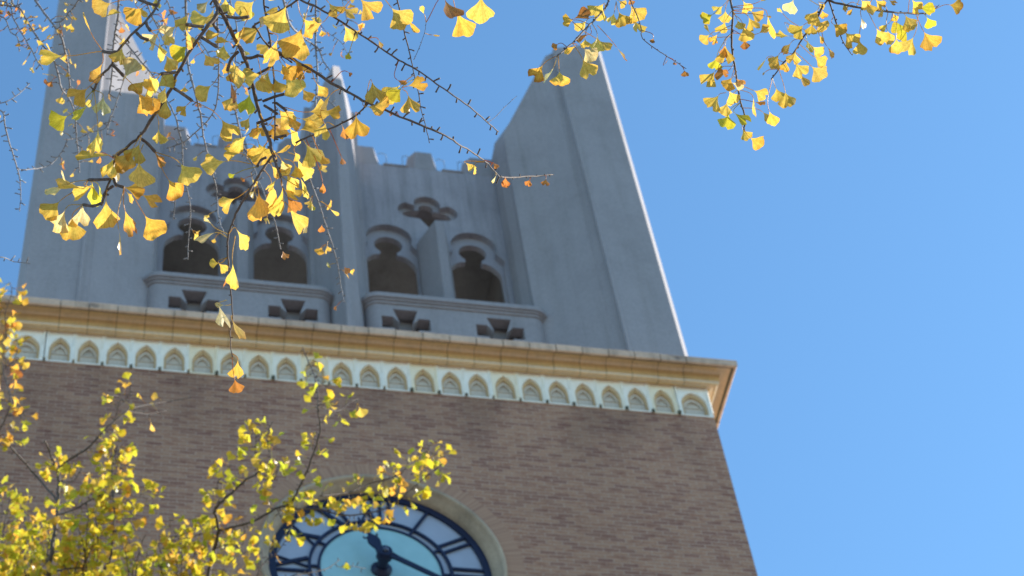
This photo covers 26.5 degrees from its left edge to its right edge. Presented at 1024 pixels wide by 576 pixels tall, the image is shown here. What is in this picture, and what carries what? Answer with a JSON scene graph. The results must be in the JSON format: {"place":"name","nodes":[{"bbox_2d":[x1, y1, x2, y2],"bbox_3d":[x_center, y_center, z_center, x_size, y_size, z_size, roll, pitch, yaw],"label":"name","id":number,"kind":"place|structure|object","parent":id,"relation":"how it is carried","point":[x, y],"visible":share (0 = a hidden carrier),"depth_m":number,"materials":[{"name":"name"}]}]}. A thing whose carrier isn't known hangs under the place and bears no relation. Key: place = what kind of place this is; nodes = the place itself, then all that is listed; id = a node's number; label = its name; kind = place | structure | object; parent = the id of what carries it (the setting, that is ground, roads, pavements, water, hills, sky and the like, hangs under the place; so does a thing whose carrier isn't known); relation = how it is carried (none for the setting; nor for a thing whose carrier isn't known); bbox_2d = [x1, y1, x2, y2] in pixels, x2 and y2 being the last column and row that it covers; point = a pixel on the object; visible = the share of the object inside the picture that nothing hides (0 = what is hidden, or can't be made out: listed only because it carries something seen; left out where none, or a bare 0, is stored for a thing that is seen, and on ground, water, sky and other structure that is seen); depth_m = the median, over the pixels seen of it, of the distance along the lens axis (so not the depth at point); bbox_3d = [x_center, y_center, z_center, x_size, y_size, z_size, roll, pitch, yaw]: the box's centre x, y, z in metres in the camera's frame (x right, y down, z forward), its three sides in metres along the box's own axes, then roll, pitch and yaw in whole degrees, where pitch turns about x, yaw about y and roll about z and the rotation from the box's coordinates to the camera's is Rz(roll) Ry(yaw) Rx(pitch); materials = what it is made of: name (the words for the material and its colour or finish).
{"place":"outdoors","nodes":[
{"label":"outdoors","id":0,"kind":"place"},
{"bbox_2d":[0,0,1023,575],"label":"sky","id":1,"kind":"structure","parent":0,"point":[860,269],"materials":[{"name":"blue"}]},
{"label":"ground","id":2,"kind":"structure","parent":0,"visible":0},
{"bbox_2d":[0,0,364,310],"bbox_3d":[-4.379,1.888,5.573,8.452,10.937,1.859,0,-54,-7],"label":"ginkgo tree","id":3,"kind":"object","parent":2,"relation":"on","point":[320,251],"visible":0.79,"depth_m":9.70,"materials":[{"name":"yellow plant"}]},
{"bbox_2d":[0,278,456,575],"bbox_3d":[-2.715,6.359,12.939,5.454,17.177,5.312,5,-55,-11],"label":"ginkgo tree","id":4,"kind":"object","parent":2,"relation":"on","point":[12,555],"visible":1,"depth_m":17.93,"materials":[{"name":"yellow plant"}]},
{"bbox_2d":[0,0,757,575],"bbox_3d":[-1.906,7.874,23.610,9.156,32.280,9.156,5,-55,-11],"label":"clock tower","id":5,"kind":"structure","parent":2,"relation":"on","point":[518,344],"depth_m":26.22,"materials":[{"name":"brick"}]},
{"bbox_2d":[38,0,962,392],"bbox_3d":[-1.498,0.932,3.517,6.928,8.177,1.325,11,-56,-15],"label":"ginkgo tree","id":6,"kind":"object","parent":2,"relation":"on","point":[292,86],"visible":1,"depth_m":6.03,"materials":[{"name":"yellow plant"}]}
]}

